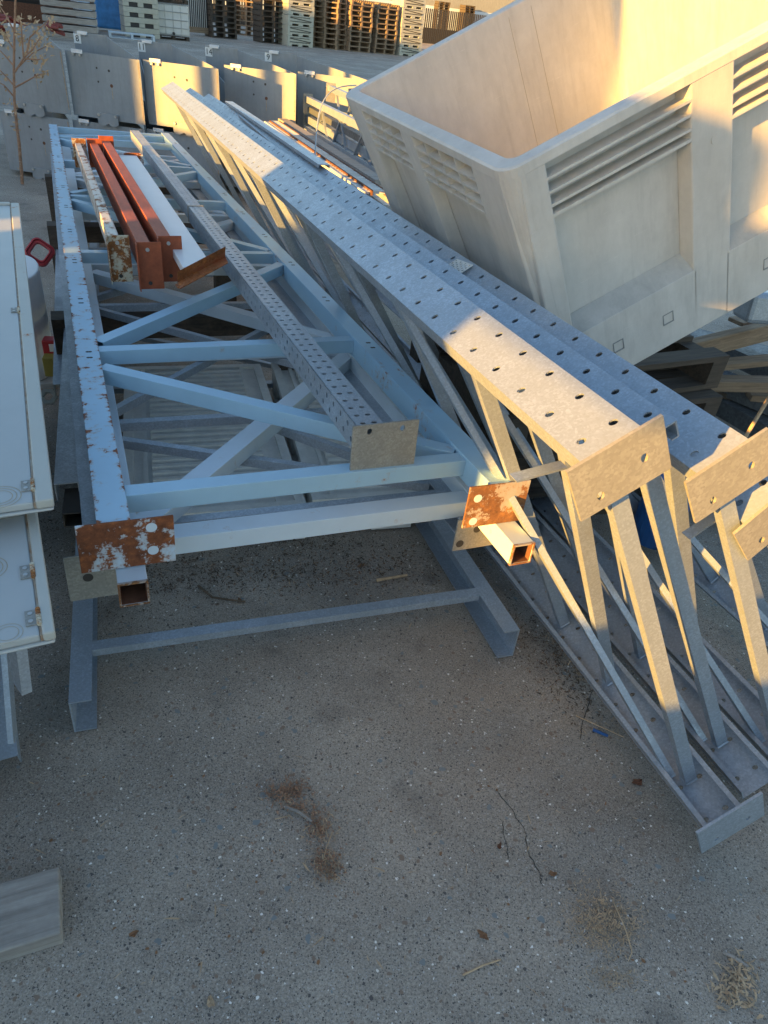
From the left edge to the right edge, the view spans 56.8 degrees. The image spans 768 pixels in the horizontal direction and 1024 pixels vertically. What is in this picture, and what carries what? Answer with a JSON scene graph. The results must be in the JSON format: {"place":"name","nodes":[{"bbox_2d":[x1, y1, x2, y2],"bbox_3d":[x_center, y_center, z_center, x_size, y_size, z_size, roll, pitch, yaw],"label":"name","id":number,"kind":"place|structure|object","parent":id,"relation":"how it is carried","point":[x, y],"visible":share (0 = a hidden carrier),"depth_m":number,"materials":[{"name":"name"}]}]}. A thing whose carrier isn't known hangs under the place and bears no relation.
{"place":"outdoors","nodes":[
{"label":"outdoors","id":0,"kind":"place"},
{"bbox_2d":[25,255,59,388],"bbox_3d":[-1.709,-0.888,3.308,0.330,0.500,0.430,-8,38,-20],"label":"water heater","id":1,"kind":"object","parent":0,"point":[40,318],"visible":0.27,"depth_m":3.22,"materials":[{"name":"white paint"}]},
{"bbox_2d":[42,336,53,353],"bbox_3d":[-1.508,-0.749,3.222,0.060,0.080,0.062,0,36,-10],"label":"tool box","id":2,"kind":"object","parent":1,"relation":"on","point":[48,344],"visible":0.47,"depth_m":3.19,"materials":[{"name":"red plastic"}]},
{"bbox_2d":[44,29,73,38],"bbox_3d":[-9.818,-15.022,22.398,1.550,0.150,0.800,-5,37,-16],"label":"plank bundle","id":3,"kind":"object","parent":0,"point":[68,34],"visible":0.23,"depth_m":22.03,"materials":[{"name":"grey wood"}]},
{"bbox_2d":[43,21,97,33],"bbox_3d":[-9.798,-15.184,22.283,1.550,0.150,0.800,-5,37,-16],"label":"plank bundle","id":4,"kind":"object","parent":3,"relation":"on","point":[76,28],"visible":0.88,"depth_m":22.07,"materials":[{"name":"grey wood"}]},
{"bbox_2d":[42,14,97,25],"bbox_3d":[-9.778,-15.346,22.167,1.550,0.150,0.800,-5,37,-16],"label":"plank bundle","id":5,"kind":"object","parent":4,"relation":"on","point":[74,20],"visible":1,"depth_m":21.91,"materials":[{"name":"grey wood"}]},
{"bbox_2d":[41,6,96,17],"bbox_3d":[-9.758,-15.509,22.052,1.550,0.150,0.800,-5,37,-16],"label":"plank bundle","id":6,"kind":"object","parent":5,"relation":"on","point":[68,11],"visible":1,"depth_m":21.77,"materials":[{"name":"grey wood"}]},
{"bbox_2d":[40,0,95,9],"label":"plank bundle","id":7,"kind":"object","parent":6,"relation":"on","point":[74,4],"visible":1,"depth_m":21.66,"materials":[{"name":"grey wood"}]},
{"bbox_2d":[308,107,389,205],"bbox_3d":[-0.383,-3.187,6.214,0.110,0.410,3.174,-5,35,-16],"label":"steel channel","id":8,"kind":"object","parent":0,"point":[352,133],"visible":0.21,"depth_m":5.89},
{"bbox_2d":[303,113,371,162],"bbox_3d":[-0.393,-3.126,6.277,0.095,0.425,2.861,-5,35,-16],"label":"steel channel","id":9,"kind":"object","parent":8,"relation":"on","point":[309,119],"visible":0.2,"depth_m":6.33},
{"bbox_2d":[326,83,372,163],"bbox_3d":[-0.231,-3.285,5.996,0.095,0.410,2.768,-3,34,-14],"label":"steel channel","id":10,"kind":"object","parent":9,"relation":"on","point":[339,92],"visible":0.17,"depth_m":6.80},
{"bbox_2d":[303,93,388,203],"bbox_3d":[-0.351,-3.149,5.997,0.095,0.415,3.106,-5,35,-16],"label":"steel channel","id":11,"kind":"object","parent":8,"relation":"on","point":[309,100],"visible":0.45,"depth_m":6.11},
{"bbox_2d":[304,126,375,172],"bbox_3d":[-0.389,-3.107,6.100,0.052,0.072,2.747,-5,35,-17],"label":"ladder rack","id":12,"kind":"object","parent":11,"relation":"on","point":[341,148],"visible":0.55,"depth_m":6.00,"materials":[{"name":"metal"}]},
{"bbox_2d":[212,0,515,30],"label":"warehouse building","id":13,"kind":"structure","parent":0,"point":[486,7],"depth_m":67.19,"materials":[{"name":"beige paint"}]},
{"bbox_2d":[0,10,767,1023],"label":"ground","id":14,"kind":"structure","parent":0,"point":[392,762],"depth_m":1.66,"materials":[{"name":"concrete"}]},
{"bbox_2d":[1,653,17,743],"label":"steel angle","id":15,"kind":"object","parent":14,"relation":"on","point":[10,708],"visible":0.68,"depth_m":1.53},
{"bbox_2d":[0,655,21,761],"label":"steel upright","id":16,"kind":"object","parent":14,"relation":"on","point":[7,750],"visible":0.5,"depth_m":1.64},
{"bbox_2d":[0,0,55,183],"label":"tree","id":17,"kind":"object","parent":14,"relation":"on","point":[21,41],"visible":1,"depth_m":6.23,"materials":[{"name":"plant"}]},
{"bbox_2d":[0,867,63,962],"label":"timber block","id":18,"kind":"object","parent":14,"relation":"on","point":[31,913],"depth_m":1.36,"materials":[{"name":"grey wood"}]},
{"bbox_2d":[0,108,73,178],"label":"concrete barrier","id":19,"kind":"object","parent":14,"relation":"on","point":[35,141],"visible":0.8,"depth_m":7.04,"materials":[{"name":"concrete"}]},
{"bbox_2d":[0,23,70,116],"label":"concrete barrier","id":20,"kind":"object","parent":19,"relation":"on","point":[49,93],"visible":0.85,"depth_m":6.73,"materials":[{"name":"concrete"}]},
{"bbox_2d":[0,0,90,24],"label":"brick wall","id":21,"kind":"structure","parent":14,"relation":"on","point":[26,10],"depth_m":26.03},
{"bbox_2d":[42,353,52,376],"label":"yellow block","id":22,"kind":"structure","parent":14,"relation":"on","point":[47,359],"depth_m":3.19,"materials":[{"name":"paint"}]},
{"bbox_2d":[41,389,57,404],"bbox_3d":[-1.384,-0.476,2.933,0.070,0.061,0.022,-3,-4,-14],"label":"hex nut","id":23,"kind":"object","parent":14,"relation":"on","point":[52,401],"visible":0.92,"depth_m":2.92,"materials":[{"name":"grey metal"}]},
{"bbox_2d":[94,0,120,29],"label":"wrapped load","id":24,"kind":"object","parent":14,"relation":"on","point":[108,14],"visible":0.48,"depth_m":26.04},
{"bbox_2d":[72,115,143,169],"bbox_3d":[-3.097,-4.032,7.678,0.594,0.614,2.262,-12,39,-24],"label":"concrete barrier","id":25,"kind":"object","parent":14,"relation":"on","point":[86,122],"visible":0.2,"depth_m":6.92,"materials":[{"name":"concrete"}]},
{"bbox_2d":[65,31,144,126],"bbox_3d":[-2.996,-4.490,7.320,0.597,0.642,2.269,-11,39,-23],"label":"concrete barrier","id":26,"kind":"object","parent":25,"relation":"on","point":[104,73],"visible":1,"depth_m":6.70,"materials":[{"name":"concrete"}]},
{"bbox_2d":[45,174,190,223],"bbox_3d":[-1.994,-2.326,5.479,1.061,0.469,0.100,-8,38,-21],"label":"timber bearer","id":27,"kind":"object","parent":14,"relation":"on","point":[49,184],"visible":0.19,"depth_m":5.22,"materials":[{"name":"brown wood"}]},
{"bbox_2d":[50,153,491,601],"bbox_3d":[-1.195,-1.369,3.757,1.044,0.130,5.504,-8,36,-21],"label":"rack upright frame","id":28,"kind":"object","parent":27,"relation":"on","point":[89,585],"visible":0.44,"depth_m":2.08,"materials":[{"name":"metal"}]},
{"bbox_2d":[25,237,54,266],"bbox_3d":[-1.703,-1.286,3.515,0.116,0.116,0.024,33,-9,-17],"label":"rubber gasket","id":29,"kind":"object","parent":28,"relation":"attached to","point":[44,244],"visible":0.96,"depth_m":3.51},
{"bbox_2d":[62,146,535,607],"bbox_3d":[-1.109,-1.409,3.700,0.932,0.059,5.722,-7,36,-21],"label":"rack upright frame","id":30,"kind":"object","parent":28,"relation":"on","point":[513,542],"visible":0.51,"depth_m":1.80,"materials":[{"name":"blue paint"}]},
{"bbox_2d":[49,124,530,572],"bbox_3d":[-1.190,-1.543,3.718,1.009,0.116,5.778,-7,36,-22],"label":"rack upright frame","id":31,"kind":"object","parent":30,"relation":"on","point":[115,536],"visible":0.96,"depth_m":1.94,"materials":[{"name":"blue paint"}]},
{"bbox_2d":[71,137,133,284],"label":"shelf beam","id":32,"kind":"structure","parent":31,"relation":"on","point":[119,257],"depth_m":2.78,"materials":[{"name":"metal"}]},
{"bbox_2d":[86,137,164,291],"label":"shelf beam","id":33,"kind":"structure","parent":31,"relation":"on","point":[147,253],"depth_m":2.82,"materials":[{"name":"metal"}]},
{"bbox_2d":[98,135,181,281],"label":"shelf beam","id":34,"kind":"structure","parent":31,"relation":"on","point":[153,227],"depth_m":3.04,"materials":[{"name":"metal"}]},
{"bbox_2d":[118,152,227,288],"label":"wide shelf beam","id":35,"kind":"structure","parent":34,"relation":"on","point":[193,262],"depth_m":2.83,"materials":[{"name":"metal"}]},
{"bbox_2d":[130,130,418,470],"bbox_3d":[-0.917,-1.475,3.516,0.165,0.141,4.897,-9,36,-21],"label":"perforated post","id":36,"kind":"object","parent":31,"relation":"on","point":[372,439],"visible":0.98,"depth_m":1.97,"materials":[{"name":"metal"}]},
{"bbox_2d":[264,120,385,195],"bbox_3d":[-0.561,-2.794,5.482,0.150,0.042,3.330,-6,35,-18],"label":"cable tray","id":37,"kind":"object","parent":28,"relation":"on","point":[351,176],"visible":0.86,"depth_m":4.90,"materials":[{"name":"metal"}]},
{"bbox_2d":[278,118,380,184],"bbox_3d":[-0.511,-3.002,5.809,0.091,0.031,3.250,-6,35,-18],"label":"flat profile","id":38,"kind":"object","parent":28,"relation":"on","point":[355,165],"visible":0.64,"depth_m":5.40,"materials":[{"name":"grey metal"}]},
{"bbox_2d":[108,30,154,41],"bbox_3d":[-8.789,-16.573,24.751,1.500,0.158,0.800,-7,38,-19],"label":"blue pallet","id":39,"kind":"object","parent":14,"relation":"on","point":[131,35],"visible":1,"depth_m":24.61,"materials":[{"name":"paint"}]},
{"bbox_2d":[121,25,159,38],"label":"box pallet","id":40,"kind":"object","parent":14,"relation":"on","point":[155,33],"visible":0.7,"depth_m":25.65,"materials":[{"name":"plastic"}]},
{"bbox_2d":[120,15,158,28],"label":"box pallet","id":41,"kind":"object","parent":40,"relation":"on","point":[128,21],"visible":0.98,"depth_m":25.47,"materials":[{"name":"plastic"}]},
{"bbox_2d":[119,5,158,18],"bbox_3d":[-8.847,-18.037,25.645,1.200,0.290,1.000,-11,39,-23],"label":"box pallet","id":42,"kind":"object","parent":41,"relation":"on","point":[139,12],"visible":0.97,"depth_m":25.30,"materials":[{"name":"plastic"}]},
{"bbox_2d":[118,0,157,8],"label":"box pallet","id":43,"kind":"object","parent":42,"relation":"on","point":[152,4],"visible":1,"depth_m":25.17,"materials":[{"name":"plastic"}]},
{"bbox_2d":[47,221,236,301],"bbox_3d":[-1.449,-1.523,4.363,1.061,0.469,0.100,-8,38,-21],"label":"timber bearer","id":44,"kind":"object","parent":14,"relation":"on","point":[93,232],"visible":0.19,"depth_m":4.12,"materials":[{"name":"brown wood"}]},
{"bbox_2d":[50,309,293,370],"bbox_3d":[-0.872,-0.673,3.181,1.061,0.469,0.100,-8,38,-21],"label":"timber bearer","id":45,"kind":"object","parent":14,"relation":"on","point":[202,324],"visible":0.24,"depth_m":3.03,"materials":[{"name":"brown wood"}]},
{"bbox_2d":[54,328,78,500],"bbox_3d":[-1.204,-0.626,2.750,0.062,0.055,2.070,-7,36,-19],"label":"steel channel","id":46,"kind":"object","parent":45,"relation":"on","point":[66,471],"visible":0.39,"depth_m":2.14,"materials":[{"name":"metal"}]},
{"bbox_2d":[62,488,81,526],"bbox_3d":[-0.845,-0.014,1.942,0.050,0.045,0.120,-5,37,-16],"label":"steel channel","id":47,"kind":"object","parent":46,"relation":"on","point":[71,512],"visible":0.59,"depth_m":1.92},
{"bbox_2d":[157,2,189,41],"bbox_3d":[-7.886,-18.276,26.477,1.191,1.111,1.120,-5,37,-17],"label":"caged tank","id":48,"kind":"object","parent":14,"relation":"on","point":[173,19],"visible":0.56,"depth_m":26.11,"materials":[{"name":"plastic"}]},
{"bbox_2d":[143,100,219,193],"bbox_3d":[-2.357,-3.942,7.679,0.593,0.615,2.262,-11,39,-23],"label":"hopper","id":49,"kind":"object","parent":14,"relation":"on","point":[189,145],"visible":0.2,"depth_m":6.95,"materials":[{"name":"metal"}]},
{"bbox_2d":[138,39,219,135],"bbox_3d":[-2.274,-4.400,7.321,0.600,0.635,2.267,-11,39,-24],"label":"concrete barrier","id":50,"kind":"object","parent":49,"relation":"on","point":[162,65],"visible":0.71,"depth_m":6.72,"materials":[{"name":"concrete"}]},
{"bbox_2d":[182,0,208,33],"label":"bar fence panel","id":51,"kind":"object","parent":14,"relation":"on","point":[198,18],"visible":0.8,"depth_m":29.82,"materials":[{"name":"metal"}]},
{"bbox_2d":[123,364,305,540],"bbox_3d":[-0.717,-0.277,2.844,0.600,0.154,1.150,-5,37,-16],"label":"plastic pallet","id":52,"kind":"object","parent":14,"relation":"on","point":[248,380],"visible":0.41,"depth_m":2.74,"materials":[{"name":"plastic"}]},
{"bbox_2d":[219,157,260,195],"bbox_3d":[-1.708,-4.141,8.069,0.590,0.623,2.264,-11,39,-24],"label":"hopper","id":53,"kind":"object","parent":14,"relation":"on","point":[229,175],"visible":0.05,"depth_m":7.58,"materials":[{"name":"metal"}]},
{"bbox_2d":[205,44,295,123],"bbox_3d":[-1.616,-4.598,7.713,0.600,0.637,2.268,-11,39,-24],"label":"concrete barrier","id":54,"kind":"object","parent":53,"relation":"on","point":[262,90],"visible":0.73,"depth_m":7.06,"materials":[{"name":"concrete"}]},
{"bbox_2d":[91,0,485,43],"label":"slat fence","id":55,"kind":"object","parent":14,"relation":"on","point":[434,34],"visible":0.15,"depth_m":49.71,"materials":[{"name":"metal"}]},
{"bbox_2d":[68,220,519,731],"bbox_3d":[-1.051,-1.092,4.094,1.220,0.105,5.600,-6,35,-18],"label":"rack upright frame","id":56,"kind":"object","parent":14,"relation":"on","point":[475,594],"visible":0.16,"depth_m":2.07,"materials":[{"name":"metal"}]},
{"bbox_2d":[53,146,63,397],"bbox_3d":[-2.183,-2.016,4.832,0.072,0.058,5.605,-8,37,-20],"label":"steel channel","id":57,"kind":"object","parent":56,"relation":"on","point":[57,361],"visible":0.15,"depth_m":3.35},
{"bbox_2d":[278,34,312,47],"bbox_3d":[-3.871,-20.632,31.129,1.200,0.360,1.012,-15,41,-28],"label":"folding crate","id":58,"kind":"object","parent":14,"relation":"on","point":[293,40],"visible":0.98,"depth_m":30.81,"materials":[{"name":"plastic"}]},
{"bbox_2d":[278,24,312,37],"bbox_3d":[-3.837,-20.947,30.937,1.200,0.360,1.012,-15,41,-28],"label":"folding crate","id":59,"kind":"object","parent":58,"relation":"on","point":[295,30],"visible":0.97,"depth_m":30.63,"materials":[{"name":"plastic"}]},
{"bbox_2d":[278,13,313,26],"bbox_3d":[-3.799,-21.235,30.707,1.200,0.360,1.012,-15,41,-28],"label":"folding crate","id":60,"kind":"object","parent":59,"relation":"on","point":[296,20],"visible":0.98,"depth_m":30.39,"materials":[{"name":"plastic"}]},
{"bbox_2d":[279,3,313,16],"bbox_3d":[-3.750,-21.548,30.514,1.200,0.360,1.012,-15,41,-28],"label":"folding crate","id":61,"kind":"object","parent":60,"relation":"on","point":[299,10],"visible":0.98,"depth_m":30.20,"materials":[{"name":"plastic"}]},
{"bbox_2d":[279,0,313,6],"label":"folding crate","id":62,"kind":"object","parent":61,"relation":"on","point":[305,2],"visible":0.98,"depth_m":30.06,"materials":[{"name":"plastic"}]},
{"bbox_2d":[259,784,345,887],"bbox_3d":[-0.161,0.715,1.608,0.146,0.021,0.284,-20,43,-33],"label":"straw clump","id":63,"kind":"object","parent":14,"relation":"on","point":[330,856],"visible":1,"depth_m":1.57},
{"bbox_2d":[238,773,381,896],"bbox_3d":[-0.179,0.710,1.614,0.342,0.019,0.306,7,35,0],"label":"dry weed clump","id":64,"kind":"object","parent":14,"relation":"on","point":[295,794],"visible":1,"depth_m":1.64,"materials":[{"name":"plant"}]},
{"bbox_2d":[38,510,604,724],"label":"leaf litter","id":65,"kind":"object","parent":14,"relation":"on","point":[314,570],"visible":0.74,"depth_m":2.33,"materials":[{"name":"plant"}]},
{"bbox_2d":[271,363,414,529],"bbox_3d":[-0.108,-0.336,3.032,0.600,0.154,1.150,-4,37,-15],"label":"plastic pallet","id":66,"kind":"object","parent":14,"relation":"on","point":[286,382],"visible":0.22,"depth_m":2.72,"materials":[{"name":"plastic"}]},
{"bbox_2d":[28,544,715,1022],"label":"twigs","id":67,"kind":"object","parent":14,"relation":"on","point":[340,828],"visible":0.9,"depth_m":1.60,"materials":[{"name":"plant"}]},
{"bbox_2d":[12,545,759,996],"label":"leaves","id":68,"kind":"object","parent":14,"relation":"on","point":[340,853],"visible":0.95,"depth_m":1.56,"materials":[{"name":"brown plant"}]},
{"bbox_2d":[395,45,421,55],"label":"folding crate","id":69,"kind":"object","parent":14,"relation":"on","point":[405,51],"visible":0.74,"depth_m":33.38,"materials":[{"name":"plastic"}]},
{"bbox_2d":[396,36,421,47],"bbox_3d":[1.029,-22.215,33.562,1.200,0.360,1.012,-15,41,-28],"label":"folding crate","id":70,"kind":"object","parent":69,"relation":"on","point":[408,41],"visible":0.9,"depth_m":33.19,"materials":[{"name":"plastic"}]},
{"bbox_2d":[397,26,422,38],"bbox_3d":[1.042,-22.513,33.342,1.200,0.360,1.012,-15,41,-28],"label":"folding crate","id":71,"kind":"object","parent":70,"relation":"on","point":[410,32],"visible":0.88,"depth_m":32.98,"materials":[{"name":"plastic"}]},
{"bbox_2d":[397,17,423,28],"bbox_3d":[1.082,-22.802,33.113,1.200,0.360,1.012,-15,41,-28],"label":"folding crate","id":72,"kind":"object","parent":71,"relation":"on","point":[410,22],"visible":0.89,"depth_m":32.75,"materials":[{"name":"plastic"}]},
{"bbox_2d":[398,7,424,18],"bbox_3d":[1.107,-23.109,32.907,1.200,0.360,1.012,-15,41,-28],"label":"folding crate","id":73,"kind":"object","parent":72,"relation":"on","point":[412,13],"visible":0.89,"depth_m":32.55,"materials":[{"name":"plastic"}]},
{"bbox_2d":[392,0,425,9],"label":"folding crate","id":74,"kind":"object","parent":73,"relation":"on","point":[417,4],"visible":0.94,"depth_m":32.43,"materials":[{"name":"plastic"}]},
{"bbox_2d":[161,82,763,852],"bbox_3d":[-0.412,-1.186,3.441,0.222,1.166,5.692,-31,41,-1],"label":"rack upright frame","id":75,"kind":"object","parent":14,"relation":"on","point":[479,346],"visible":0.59,"depth_m":1.64,"materials":[{"name":"metal"}]},
{"bbox_2d":[185,88,767,798],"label":"rack upright frame","id":76,"kind":"object","parent":14,"relation":"on","point":[709,724],"visible":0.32,"depth_m":1.83,"materials":[{"name":"metal"}]},
{"bbox_2d":[205,94,767,759],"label":"rack upright frame","id":77,"kind":"object","parent":14,"relation":"on","point":[719,472],"visible":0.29,"depth_m":1.56,"materials":[{"name":"metal"}]},
{"bbox_2d":[225,101,329,167],"bbox_3d":[-0.650,-2.114,3.905,0.051,0.014,2.338,-7,36,-19],"label":"long cover strip","id":78,"kind":"object","parent":77,"relation":"on","point":[313,159],"visible":1,"depth_m":3.59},
{"bbox_2d":[449,259,472,272],"bbox_3d":[0.202,-0.672,1.948,0.050,0.003,0.085,-34,38,-6],"label":"punched plate","id":79,"kind":"object","parent":77,"relation":"on","point":[458,265],"visible":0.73,"depth_m":1.94,"materials":[{"name":"grey metal"}]},
{"bbox_2d":[291,210,767,648],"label":"rack upright frame","id":80,"kind":"object","parent":14,"relation":"on","point":[748,533],"visible":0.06,"depth_m":1.97,"materials":[{"name":"metal"}]},
{"bbox_2d":[346,0,767,364],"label":"bulk bin","id":81,"kind":"object","parent":80,"relation":"on","point":[596,170],"visible":0.76,"depth_m":2.01,"materials":[{"name":"plastic"}]},
{"bbox_2d":[634,473,689,549],"bbox_3d":[1.021,-0.003,2.610,0.169,0.240,0.169,7,35,0],"label":"blue bucket","id":82,"kind":"object","parent":80,"relation":"on","point":[644,530],"visible":0.14,"depth_m":2.60,"materials":[{"name":"plastic"}]},
{"bbox_2d":[428,395,641,518],"bbox_3d":[0.778,-0.304,3.201,1.000,0.143,0.900,-5,37,-16],"label":"wooden pallet","id":83,"kind":"object","parent":14,"relation":"on","point":[536,492],"depth_m":2.74,"materials":[{"name":"brown wood"}]},
{"bbox_2d":[419,364,562,487],"bbox_3d":[0.786,-0.450,3.153,1.000,0.143,0.900,-7,37,-19],"label":"wooden pallet","id":84,"kind":"object","parent":83,"relation":"on","point":[520,458],"visible":0.04,"depth_m":2.79,"materials":[{"name":"brown wood"}]},
{"bbox_2d":[410,340,722,451],"bbox_3d":[0.753,-0.601,3.104,1.000,0.143,0.900,-9,38,-21],"label":"wooden pallet","id":85,"kind":"object","parent":84,"relation":"on","point":[708,401],"visible":0.16,"depth_m":2.90,"materials":[{"name":"brown wood"}]},
{"bbox_2d":[416,302,729,392],"bbox_3d":[0.759,-0.745,3.053,1.000,0.143,0.900,-10,39,-23],"label":"wooden pallet","id":86,"kind":"object","parent":85,"relation":"on","point":[703,368],"visible":0.13,"depth_m":2.90,"materials":[{"name":"brown wood"}]},
{"bbox_3d":[1.294,-0.763,3.374,0.066,0.125,0.600,-1,25,-9],"label":"punched steel post","id":87,"kind":"object","parent":85,"relation":"on","visible":0},
{"bbox_2d":[692,323,767,351],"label":"pallet board","id":88,"kind":"object","parent":87,"relation":"on","point":[737,337],"visible":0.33,"depth_m":3.20,"materials":[{"name":"brown wood"}]},
{"bbox_2d":[733,290,767,323],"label":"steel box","id":89,"kind":"object","parent":88,"relation":"on","point":[754,310],"visible":0.59,"depth_m":3.02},
{"bbox_2d":[712,375,767,392],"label":"pallet board","id":90,"kind":"object","parent":87,"relation":"attached to","point":[746,383],"visible":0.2,"depth_m":3.15,"materials":[{"name":"brown wood"}]},
{"bbox_2d":[724,354,767,370],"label":"pallet board","id":91,"kind":"object","parent":90,"relation":"on","point":[745,362],"visible":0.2,"depth_m":3.21,"materials":[{"name":"brown wood"}]},
{"bbox_2d":[545,854,663,993],"bbox_3d":[0.468,0.864,1.503,0.252,0.019,0.290,7,35,0],"label":"straw clump","id":92,"kind":"object","parent":14,"relation":"on","point":[597,925],"visible":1,"depth_m":1.50,"materials":[{"name":"plant"}]},
{"bbox_2d":[690,329,767,353],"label":"rack beam","id":93,"kind":"structure","parent":14,"relation":"on","point":[761,348],"depth_m":4.44,"materials":[{"name":"metal"}]},
{"bbox_2d":[705,947,763,1018],"bbox_3d":[0.700,0.937,1.433,0.119,0.013,0.134,12,36,8],"label":"straw clump","id":94,"kind":"object","parent":14,"relation":"on","point":[741,978],"visible":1,"depth_m":1.42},
{"bbox_2d":[736,500,742,505],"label":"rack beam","id":95,"kind":"structure","parent":14,"relation":"on","point":[739,503],"depth_m":2.87,"materials":[{"name":"metal"}]},
{"bbox_3d":[1.422,-0.407,3.317,0.170,0.080,1.079,-7,38,-19],"label":"rack beam","id":96,"kind":"object","parent":95,"relation":"on","visible":0},
{"bbox_2d":[744,396,767,437],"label":"metal rod","id":97,"kind":"object","parent":96,"relation":"on","point":[756,418],"visible":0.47,"depth_m":2.89,"materials":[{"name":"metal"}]},
{"bbox_2d":[716,399,767,435],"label":"rack beam","id":98,"kind":"structure","parent":14,"relation":"on","point":[741,417],"depth_m":3.35,"materials":[{"name":"metal"}]},
{"bbox_2d":[723,370,767,414],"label":"rack beam","id":99,"kind":"structure","parent":98,"relation":"on","point":[741,398],"depth_m":3.36,"materials":[{"name":"metal"}]},
{"bbox_2d":[724,347,767,375],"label":"rack beam","id":100,"kind":"structure","parent":99,"relation":"on","point":[745,351],"depth_m":3.49,"materials":[{"name":"metal"}]},
{"bbox_2d":[745,392,767,401],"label":"pallet board","id":101,"kind":"object","parent":99,"relation":"on","point":[757,397],"visible":0.76,"depth_m":3.27,"materials":[{"name":"brown wood"}]},
{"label":"timber crate","id":102,"kind":"object","parent":14,"relation":"on","visible":0},
{"bbox_2d":[0,202,53,517],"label":"steel cabinet","id":103,"kind":"object","parent":102,"relation":"on","point":[25,481],"visible":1,"depth_m":1.61,"materials":[{"name":"white metal"}]},
{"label":"timber crate","id":104,"kind":"object","parent":14,"relation":"on","visible":0},
{"bbox_2d":[0,512,55,654],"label":"steel cabinet","id":105,"kind":"object","parent":104,"relation":"on","point":[26,618],"visible":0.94,"depth_m":1.20,"materials":[{"name":"white metal"}]},
{"bbox_2d":[9,649,31,695],"bbox_3d":[-0.725,0.290,1.411,0.020,0.161,0.045,-20,43,-41],"label":"steel bracket","id":106,"kind":"object","parent":105,"relation":"hanging from","point":[20,668],"visible":0.58,"depth_m":1.41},
{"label":"hopper","id":107,"kind":"object","parent":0,"visible":0},
{"bbox_2d":[265,50,366,139],"bbox_3d":[-0.935,-4.671,7.932,0.598,0.640,2.269,-12,39,-24],"label":"concrete barrier","id":108,"kind":"object","parent":107,"relation":"on","point":[313,77],"visible":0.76,"depth_m":7.33,"materials":[{"name":"concrete"}]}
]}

